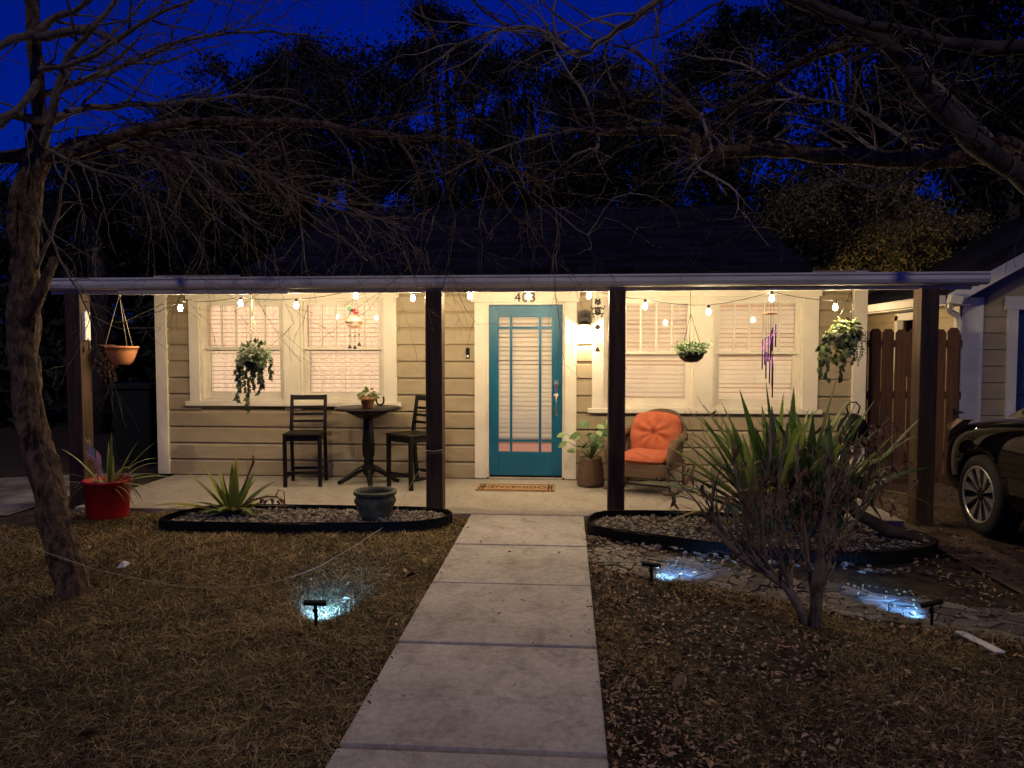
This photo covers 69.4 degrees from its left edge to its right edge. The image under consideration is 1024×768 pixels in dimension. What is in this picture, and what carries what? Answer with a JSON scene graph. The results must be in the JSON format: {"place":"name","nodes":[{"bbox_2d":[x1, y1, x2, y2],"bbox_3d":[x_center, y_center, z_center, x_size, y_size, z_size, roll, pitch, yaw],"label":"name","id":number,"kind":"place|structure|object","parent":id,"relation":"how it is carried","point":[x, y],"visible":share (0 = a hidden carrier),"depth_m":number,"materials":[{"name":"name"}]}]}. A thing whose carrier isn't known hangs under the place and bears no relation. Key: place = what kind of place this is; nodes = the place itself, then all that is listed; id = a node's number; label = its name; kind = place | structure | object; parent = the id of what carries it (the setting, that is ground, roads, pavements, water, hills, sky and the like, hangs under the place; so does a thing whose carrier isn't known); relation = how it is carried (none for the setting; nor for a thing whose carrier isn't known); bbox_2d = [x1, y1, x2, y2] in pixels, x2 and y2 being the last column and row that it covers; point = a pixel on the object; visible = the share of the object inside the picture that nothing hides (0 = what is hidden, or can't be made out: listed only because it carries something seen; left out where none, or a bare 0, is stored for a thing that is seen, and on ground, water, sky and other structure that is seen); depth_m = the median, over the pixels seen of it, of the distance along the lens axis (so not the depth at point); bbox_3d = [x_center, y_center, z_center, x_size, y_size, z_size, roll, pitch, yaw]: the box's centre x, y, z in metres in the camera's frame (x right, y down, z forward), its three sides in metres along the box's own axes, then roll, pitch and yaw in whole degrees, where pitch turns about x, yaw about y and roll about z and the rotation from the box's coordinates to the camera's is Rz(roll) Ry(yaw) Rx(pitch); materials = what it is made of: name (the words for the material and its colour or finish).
{"place":"outdoors","nodes":[
{"label":"outdoors","id":0,"kind":"place"},
{"bbox_2d":[0,473,144,514],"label":"sandy drive","id":1,"kind":"structure","parent":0,"point":[16,495],"depth_m":7.99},
{"bbox_2d":[75,474,903,527],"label":"porch floor","id":2,"kind":"structure","parent":0,"point":[463,497],"depth_m":7.75,"materials":[{"name":"concrete"}]},
{"bbox_2d":[282,394,327,487],"bbox_3d":[-2.344,0.634,8.401,0.420,1.004,0.465,0,3,-5],"label":"bar chair","id":3,"kind":"object","parent":2,"relation":"on","point":[291,435],"visible":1,"depth_m":8.52,"materials":[{"name":"black paint"}]},
{"bbox_2d":[334,405,400,485],"bbox_3d":[-1.633,0.697,8.409,0.744,0.874,0.744,0,3,4],"label":"bistro table","id":4,"kind":"object","parent":2,"relation":"on","point":[368,468],"visible":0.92,"depth_m":8.35,"materials":[{"name":"black paint"}]},
{"bbox_2d":[357,386,380,407],"bbox_3d":[-1.634,0.145,8.319,0.249,0.237,0.264,-2,4,-37],"label":"table plant","id":5,"kind":"object","parent":4,"relation":"on","point":[368,400],"visible":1,"depth_m":8.28,"materials":[{"name":"green plant"}]},
{"bbox_2d":[376,397,384,405],"bbox_3d":[-1.530,0.199,8.578,0.110,0.110,0.022,0,3,4],"label":"horseshoe","id":6,"kind":"object","parent":4,"relation":"on","point":[381,404],"visible":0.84,"depth_m":8.57,"materials":[{"name":"metal"}]},
{"bbox_2d":[386,395,425,490],"bbox_3d":[-1.099,0.641,8.264,0.420,1.004,0.465,3,4,42],"label":"bar chair","id":7,"kind":"object","parent":2,"relation":"on","point":[412,437],"visible":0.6,"depth_m":8.22,"materials":[{"name":"black paint"}]},
{"bbox_2d":[475,484,554,491],"bbox_3d":[0.044,1.141,8.135,0.860,0.018,0.340,0,3,4],"label":"doormat","id":8,"kind":"object","parent":2,"relation":"on","point":[520,487],"visible":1,"depth_m":8.10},
{"bbox_2d":[48,205,990,525],"bbox_3d":[0.119,-0.750,10.934,8.870,3.840,8.127,0,3,4],"label":"bungalow","id":9,"kind":"object","parent":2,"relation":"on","point":[502,401],"visible":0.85,"depth_m":8.65,"materials":[{"name":"paint"}]},
{"bbox_2d":[82,310,91,349],"bbox_3d":[-4.173,-0.528,7.273,0.069,0.400,0.080,0,3,4],"label":"post ornament","id":10,"kind":"object","parent":9,"relation":"attached to","point":[87,335],"visible":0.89,"depth_m":7.25,"materials":[{"name":"metal"}]},
{"bbox_2d":[92,295,138,382],"bbox_3d":[-3.981,-0.458,7.468,0.412,0.907,0.315,1,3,22],"label":"hanging basket","id":11,"kind":"object","parent":9,"relation":"hanging from","point":[120,355],"visible":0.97,"depth_m":7.41,"materials":[{"name":"ceramic"}]},
{"bbox_2d":[0,449,443,587],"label":"rope","id":12,"kind":"object","parent":9,"relation":"attached to","point":[385,520],"visible":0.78,"depth_m":4.78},
{"bbox_2d":[199,299,283,400],"bbox_3d":[-3.231,-0.411,9.003,1.082,1.326,0.255,0,3,4],"label":"window","id":13,"kind":"structure","parent":9,"relation":"in","point":[229,329],"depth_m":9.06,"materials":[{"name":"white glass"}]},
{"bbox_2d":[233,294,273,414],"bbox_3d":[-2.567,-0.315,7.357,0.393,1.261,0.394,0,3,4],"label":"hanging basket","id":14,"kind":"object","parent":9,"relation":"hanging from","point":[254,364],"visible":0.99,"depth_m":7.31,"materials":[{"name":"metal"}]},
{"bbox_2d":[300,298,383,401],"bbox_3d":[-2.011,-0.407,8.912,1.053,1.326,0.255,0,3,4],"label":"window","id":15,"kind":"structure","parent":9,"relation":"in","point":[341,372],"depth_m":8.98,"materials":[{"name":"white glass"}]},
{"bbox_2d":[345,298,362,348],"bbox_3d":[-1.595,-0.631,7.450,0.180,0.555,0.052,0,3,4],"label":"wind chime","id":16,"kind":"object","parent":9,"relation":"hanging from","point":[356,321],"visible":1,"depth_m":7.45,"materials":[{"name":"ceramic"}]},
{"bbox_2d":[466,348,469,358],"bbox_3d":[-0.519,-0.360,8.667,0.044,0.130,0.037,0,3,4],"label":"doorbell","id":17,"kind":"object","parent":9,"relation":"attached to","point":[467,353],"visible":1,"depth_m":8.66,"materials":[{"name":"black plastic"}]},
{"bbox_2d":[90,291,850,328],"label":"string lights","id":18,"kind":"object","parent":9,"relation":"hanging from","point":[708,311],"visible":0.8,"depth_m":7.17,"materials":[{"name":"white glass"}]},
{"bbox_2d":[489,305,562,477],"bbox_3d":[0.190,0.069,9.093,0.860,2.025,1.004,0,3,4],"label":"door","id":19,"kind":"structure","parent":9,"relation":"in","point":[525,398],"depth_m":8.72,"materials":[{"name":"teal paint"}]},
{"bbox_2d":[577,310,591,338],"bbox_3d":[0.831,-0.685,8.472,0.164,0.330,0.176,0,3,4],"label":"wall lantern","id":20,"kind":"object","parent":9,"relation":"attached to","point":[584,321],"depth_m":8.53,"materials":[{"name":"metal"}]},
{"bbox_2d":[590,298,604,351],"bbox_3d":[0.908,-0.690,7.830,0.160,0.694,0.052,0,3,4],"label":"frog ornament","id":21,"kind":"object","parent":9,"relation":"hanging from","point":[597,309],"visible":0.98,"depth_m":7.82,"materials":[{"name":"metal"}]},
{"bbox_2d":[603,297,694,407],"bbox_3d":[1.589,-0.368,8.686,1.073,1.381,0.335,0,3,4],"label":"window","id":22,"kind":"structure","parent":9,"relation":"in","point":[655,376],"depth_m":8.65,"materials":[{"name":"white glass"}]},
{"bbox_2d":[671,291,714,362],"bbox_3d":[1.700,-0.548,6.987,0.366,0.692,0.338,3,4,44],"label":"hanging basket","id":23,"kind":"object","parent":9,"relation":"hanging from","point":[691,355],"visible":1,"depth_m":6.95,"materials":[{"name":"metal"}]},
{"bbox_2d":[713,296,802,408],"bbox_3d":[2.810,-0.363,8.595,1.037,1.381,0.335,0,3,4],"label":"window","id":24,"kind":"structure","parent":9,"relation":"in","point":[740,327],"depth_m":8.56,"materials":[{"name":"white glass"}]},
{"bbox_2d":[761,291,777,397],"bbox_3d":[2.413,-0.376,6.930,0.136,1.013,0.136,0,3,4],"label":"wind chime","id":25,"kind":"object","parent":9,"relation":"hanging from","point":[767,356],"visible":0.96,"depth_m":6.92,"materials":[{"name":"purple metal"}]},
{"bbox_2d":[815,291,868,383],"bbox_3d":[3.065,-0.435,6.914,0.451,0.866,0.333,0,3,4],"label":"hanging basket","id":26,"kind":"object","parent":9,"relation":"hanging from","point":[843,338],"visible":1,"depth_m":6.85,"materials":[{"name":"metal"}]},
{"bbox_2d":[488,476,561,479],"bbox_3d":[0.160,1.110,8.737,0.870,0.022,0.120,0,3,4],"label":"door step","id":27,"kind":"object","parent":2,"relation":"on","point":[530,478],"depth_m":8.69,"materials":[{"name":"concrete"}]},
{"bbox_2d":[557,420,606,487],"bbox_3d":[0.924,0.762,8.344,0.696,0.754,0.655,1,3,19],"label":"potted plant","id":28,"kind":"object","parent":2,"relation":"on","point":[590,472],"visible":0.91,"depth_m":8.19,"materials":[{"name":"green plant"}]},
{"bbox_2d":[603,409,696,495],"bbox_3d":[1.526,0.721,8.067,0.812,0.858,1.055,2,3,31],"label":"rocking chair","id":29,"kind":"object","parent":2,"relation":"on","point":[649,434],"visible":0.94,"depth_m":7.99,"materials":[{"name":"brown wicker"},{"name":"orange fabric"}]},
{"bbox_2d":[837,401,868,485],"bbox_3d":[3.667,0.676,7.915,0.367,0.974,0.365,0,3,4],"label":"kettle grill","id":30,"kind":"object","parent":2,"relation":"on","point":[862,428],"visible":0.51,"depth_m":7.84,"materials":[{"name":"black metal"}]},
{"bbox_2d":[0,387,1023,767],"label":"lawn ground","id":31,"kind":"structure","parent":0,"point":[880,583],"depth_m":4.23,"materials":[{"name":"soil"}]},
{"bbox_2d":[0,173,50,313],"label":"leafy tree","id":32,"kind":"object","parent":31,"relation":"on","point":[3,295],"visible":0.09,"depth_m":16.67,"materials":[{"name":"green plant"}]},
{"bbox_2d":[0,131,176,410],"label":"leafy tree","id":33,"kind":"object","parent":31,"relation":"on","point":[79,175],"visible":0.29,"depth_m":17.18,"materials":[{"name":"green plant"}]},
{"bbox_2d":[0,162,202,434],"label":"palm tree","id":34,"kind":"object","parent":31,"relation":"on","point":[102,423],"visible":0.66,"depth_m":13.43,"materials":[{"name":"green plant"}]},
{"bbox_2d":[26,432,178,520],"bbox_3d":[-3.738,0.825,6.827,1.241,0.840,0.504,0,3,4],"label":"tub plant","id":35,"kind":"object","parent":31,"relation":"on","point":[110,498],"visible":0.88,"depth_m":6.75,"materials":[{"name":"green plant"}]},
{"bbox_2d":[87,439,103,488],"bbox_3d":[-3.677,0.732,6.593,0.143,0.489,0.172,0,3,4],"label":"flag","id":36,"kind":"object","parent":35,"relation":"in","point":[93,455],"visible":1,"depth_m":6.53,"materials":[{"name":"multicoloured fabric"}]},
{"bbox_2d":[117,561,129,567],"bbox_3d":[-2.756,1.282,5.247,0.075,0.042,0.054,1,3,11],"label":"paper scrap","id":37,"kind":"object","parent":31,"relation":"on","point":[124,564],"visible":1,"depth_m":5.24,"materials":[{"name":"white paper"}]},
{"bbox_2d":[69,133,189,377],"bbox_3d":[-12.473,-3.976,24.757,5.653,9.133,4.547,0,3,4],"label":"leafy tree","id":38,"kind":"object","parent":31,"relation":"on","point":[124,308],"visible":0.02,"depth_m":24.55,"materials":[{"name":"green plant"}]},
{"bbox_2d":[104,382,157,460],"bbox_3d":[-5.019,0.535,10.061,0.640,1.100,0.703,0,3,4],"label":"wheelie bin","id":39,"kind":"object","parent":31,"relation":"on","point":[139,399],"visible":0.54,"depth_m":9.78,"materials":[{"name":"black plastic"}]},
{"bbox_2d":[0,235,316,429],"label":"hedge","id":40,"kind":"object","parent":31,"relation":"on","point":[55,395],"visible":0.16,"depth_m":14.54,"materials":[{"name":"green plant"}]},
{"bbox_2d":[91,109,254,313],"bbox_3d":[-8.500,-2.966,18.410,3.831,7.744,4.030,-2,4,-38],"label":"leafy tree","id":41,"kind":"object","parent":31,"relation":"on","point":[171,254],"visible":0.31,"depth_m":18.28,"materials":[{"name":"green plant"}]},
{"bbox_2d":[120,77,303,274],"bbox_3d":[-8.838,-4.023,21.707,4.990,9.521,4.676,-2,3,-34],"label":"leafy tree","id":42,"kind":"object","parent":31,"relation":"on","point":[202,114],"visible":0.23,"depth_m":21.12,"materials":[{"name":"green plant"}]},
{"bbox_2d":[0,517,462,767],"bbox_3d":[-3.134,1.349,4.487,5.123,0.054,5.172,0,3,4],"label":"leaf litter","id":43,"kind":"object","parent":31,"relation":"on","point":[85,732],"visible":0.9,"depth_m":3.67,"materials":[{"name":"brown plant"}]},
{"bbox_2d":[144,36,326,274],"bbox_3d":[-7.837,-4.738,22.300,5.814,10.891,4.819,0,3,4],"label":"leafy tree","id":44,"kind":"object","parent":31,"relation":"on","point":[268,78],"visible":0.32,"depth_m":21.52,"materials":[{"name":"green plant"}]},
{"bbox_2d":[0,507,472,767],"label":"grass","id":45,"kind":"structure","parent":31,"relation":"on","point":[377,575],"depth_m":3.98,"materials":[{"name":"brown plant"}]},
{"bbox_2d":[239,21,358,248],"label":"leafy tree","id":46,"kind":"object","parent":31,"relation":"on","point":[301,49],"visible":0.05,"depth_m":24.54,"materials":[{"name":"green plant"}]},
{"bbox_2d":[159,504,451,534],"bbox_3d":[-1.810,1.232,6.627,2.535,0.145,0.746,0,3,4],"label":"bed edging","id":47,"kind":"object","parent":31,"relation":"on","point":[166,523],"visible":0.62,"depth_m":6.32,"materials":[{"name":"black plastic"}]},
{"bbox_2d":[170,507,445,521],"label":"gravel","id":48,"kind":"structure","parent":31,"relation":"on","point":[299,514],"depth_m":6.66,"materials":[{"name":"grey gravel"}]},
{"bbox_2d":[150,455,285,517],"bbox_3d":[-2.647,0.964,6.729,1.329,0.636,0.660,0,3,4],"label":"rosette plant","id":49,"kind":"object","parent":48,"relation":"on","point":[231,501],"visible":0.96,"depth_m":6.73,"materials":[{"name":"leaf"},{"name":"pale leaf"}]},
{"bbox_2d":[353,486,396,521],"bbox_3d":[-1.218,1.084,6.590,0.384,0.285,0.384,0,3,4],"label":"glazed pot","id":50,"kind":"object","parent":48,"relation":"on","point":[373,503],"visible":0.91,"depth_m":6.47,"materials":[{"name":"teal ceramic"}]},
{"bbox_2d":[303,600,326,630],"bbox_3d":[-1.105,1.323,4.166,0.126,0.217,0.053,0,3,4],"label":"solar spotlight","id":51,"kind":"object","parent":31,"relation":"on","point":[315,603],"visible":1,"depth_m":4.14,"materials":[{"name":"black plastic"}]},
{"bbox_2d":[0,0,708,602],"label":"bare tree","id":52,"kind":"object","parent":31,"relation":"on","point":[34,158],"visible":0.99,"depth_m":4.63,"materials":[{"name":"brown plant"}]},
{"bbox_2d":[229,19,498,253],"bbox_3d":[-3.786,-4.208,19.198,6.939,10.139,5.819,0,3,4],"label":"leafy tree","id":53,"kind":"object","parent":31,"relation":"on","point":[343,161],"visible":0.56,"depth_m":18.23,"materials":[{"name":"green plant"}]},
{"bbox_2d":[351,0,541,209],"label":"leafy tree","id":54,"kind":"object","parent":31,"relation":"on","point":[441,12],"visible":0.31,"depth_m":22.14,"materials":[{"name":"green plant"}]},
{"bbox_2d":[326,514,608,767],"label":"front walk","id":55,"kind":"structure","parent":31,"relation":"on","point":[475,659],"depth_m":3.60,"materials":[{"name":"concrete"}]},
{"bbox_2d":[390,492,586,747],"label":"leaf litter","id":56,"kind":"object","parent":55,"relation":"on","point":[500,612],"visible":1,"depth_m":4.38,"materials":[{"name":"brown plant"}]},
{"bbox_2d":[332,533,610,759],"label":"leaf litter","id":57,"kind":"object","parent":31,"relation":"on","point":[340,732],"visible":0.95,"depth_m":3.40,"materials":[{"name":"brown plant"}]},
{"bbox_2d":[2,323,1018,382],"bbox_3d":[2.240,-1.182,30.045,60.000,2.700,0.300,0,3,4],"label":"fence","id":58,"kind":"object","parent":31,"relation":"on","point":[154,341],"depth_m":31.45,"materials":[{"name":"brown wood"}]},
{"bbox_2d":[451,16,618,208],"bbox_3d":[0.558,-4.606,20.900,5.169,10.764,4.801,0,3,4],"label":"leafy tree","id":59,"kind":"object","parent":31,"relation":"on","point":[557,84],"visible":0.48,"depth_m":20.18,"materials":[{"name":"green plant"}]},
{"bbox_2d":[533,46,658,206],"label":"leafy tree","id":60,"kind":"object","parent":31,"relation":"on","point":[623,71],"visible":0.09,"depth_m":22.89,"materials":[{"name":"green plant"}]},
{"bbox_2d":[530,62,762,218],"bbox_3d":[3.142,-3.180,17.726,5.700,8.232,5.108,0,3,4],"label":"leafy tree","id":61,"kind":"object","parent":31,"relation":"on","point":[624,158],"visible":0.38,"depth_m":16.76,"materials":[{"name":"green plant"}]},
{"bbox_2d":[642,561,660,585],"bbox_3d":[0.931,1.288,4.957,0.127,0.208,0.069,0,3,4],"label":"solar spotlight","id":62,"kind":"object","parent":31,"relation":"on","point":[651,565],"visible":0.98,"depth_m":4.93,"materials":[{"name":"black plastic"}]},
{"bbox_2d":[280,0,1023,277],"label":"bare tree","id":63,"kind":"object","parent":31,"relation":"on","point":[972,141],"visible":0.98,"depth_m":3.91,"materials":[{"name":"brown plant"}]},
{"bbox_2d":[629,0,831,225],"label":"leafy tree","id":64,"kind":"object","parent":31,"relation":"on","point":[726,17],"visible":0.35,"depth_m":20.65,"materials":[{"name":"green plant"}]},
{"bbox_2d":[588,536,933,574],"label":"gravel","id":65,"kind":"structure","parent":31,"relation":"on","point":[729,558],"depth_m":5.52,"materials":[{"name":"grey gravel"}]},
{"bbox_2d":[587,510,938,565],"bbox_3d":[2.039,1.284,6.132,2.808,0.200,1.167,0,3,4],"label":"bed edging","id":66,"kind":"object","parent":31,"relation":"on","point":[871,558],"visible":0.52,"depth_m":5.75,"materials":[{"name":"black plastic"}]},
{"bbox_2d":[591,514,935,553],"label":"gravel","id":67,"kind":"structure","parent":31,"relation":"on","point":[683,528],"depth_m":6.15,"materials":[{"name":"grey gravel"}]},
{"bbox_2d":[648,379,930,542],"bbox_3d":[2.287,0.616,6.171,1.905,1.332,1.716,-2,4,-37],"label":"strap leaf plant","id":68,"kind":"object","parent":67,"relation":"on","point":[796,433],"visible":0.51,"depth_m":6.04,"materials":[{"name":"green plant"}]},
{"bbox_2d":[637,397,918,630],"bbox_3d":[1.513,0.760,4.195,1.600,1.361,0.760,0,3,4],"label":"bare shrub","id":69,"kind":"object","parent":31,"relation":"on","point":[817,576],"visible":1,"depth_m":4.18,"materials":[{"name":"brown plant"}]},
{"bbox_2d":[585,570,1023,767],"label":"grass","id":70,"kind":"structure","parent":31,"relation":"on","point":[1011,708],"depth_m":3.35,"materials":[{"name":"brown plant"}]},
{"bbox_2d":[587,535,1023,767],"bbox_3d":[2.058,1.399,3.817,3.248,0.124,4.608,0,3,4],"label":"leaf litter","id":71,"kind":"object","parent":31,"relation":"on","point":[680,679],"visible":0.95,"depth_m":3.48,"materials":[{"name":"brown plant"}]},
{"bbox_2d":[686,0,1023,269],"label":"leafy tree","id":72,"kind":"object","parent":31,"relation":"on","point":[816,38],"visible":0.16,"depth_m":18.43,"materials":[{"name":"green plant"}]},
{"bbox_2d":[743,148,999,449],"bbox_3d":[5.674,-1.283,12.125,3.954,5.002,3.322,0,3,4],"label":"leafy tree","id":73,"kind":"object","parent":31,"relation":"on","point":[841,208],"visible":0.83,"depth_m":11.42,"materials":[{"name":"green plant"}]},
{"bbox_2d":[799,0,1023,256],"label":"leafy tree","id":74,"kind":"object","parent":31,"relation":"on","point":[1005,197],"visible":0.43,"depth_m":15.68,"materials":[{"name":"green plant"}]},
{"bbox_2d":[920,599,943,625],"bbox_3d":[2.453,1.359,4.336,0.127,0.211,0.055,0,3,4],"label":"solar spotlight","id":75,"kind":"object","parent":31,"relation":"on","point":[931,604],"visible":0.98,"depth_m":4.31,"materials":[{"name":"black plastic"}]},
{"bbox_2d":[865,482,1023,594],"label":"dirt drive","id":76,"kind":"structure","parent":31,"relation":"on","point":[1015,581],"depth_m":6.28,"materials":[{"name":"brown soil"}]},
{"bbox_2d":[864,328,962,485],"bbox_3d":[4.620,0.273,8.670,1.210,1.859,0.169,0,3,4],"label":"wooden fence","id":77,"kind":"object","parent":76,"relation":"on","point":[886,395],"visible":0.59,"depth_m":8.60,"materials":[{"name":"brown wood"}]},
{"bbox_2d":[946,408,1023,535],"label":"parked car","id":78,"kind":"object","parent":76,"relation":"on","point":[985,466],"visible":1,"depth_m":6.20,"materials":[{"name":"black paint"}]},
{"bbox_2d":[866,217,1023,464],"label":"garage","id":79,"kind":"structure","parent":31,"relation":"on","point":[987,320],"depth_m":8.88,"materials":[{"name":"paint"}]},
{"bbox_2d":[893,312,912,371],"bbox_3d":[5.498,-0.571,10.254,0.080,0.830,0.720,0,3,4],"label":"window","id":80,"kind":"structure","parent":79,"relation":"in","point":[902,320],"depth_m":10.40,"materials":[{"name":"white glass"}]},
{"bbox_2d":[1016,311,1023,411],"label":"door","id":81,"kind":"structure","parent":79,"relation":"in","point":[1020,357],"depth_m":8.87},
{"bbox_2d":[869,484,1023,599],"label":"leaf litter","id":82,"kind":"object","parent":31,"relation":"on","point":[965,568],"visible":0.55,"depth_m":5.44,"materials":[{"name":"brown plant"}]},
{"bbox_2d":[955,631,1004,653],"bbox_3d":[2.563,1.415,4.055,0.055,0.012,0.290,0,3,-10],"label":"wood strip","id":83,"kind":"object","parent":31,"relation":"on","point":[990,647],"visible":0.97,"depth_m":4.03,"materials":[{"name":"beige wood"}]},
{"bbox_2d":[0,0,1023,322],"label":"sky","id":84,"kind":"structure","parent":0,"point":[12,17],"materials":[{"name":"blue"}]},
{"bbox_2d":[587,543,1023,644],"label":"stone path","id":85,"kind":"structure","parent":0,"point":[1011,621],"depth_m":4.78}
]}

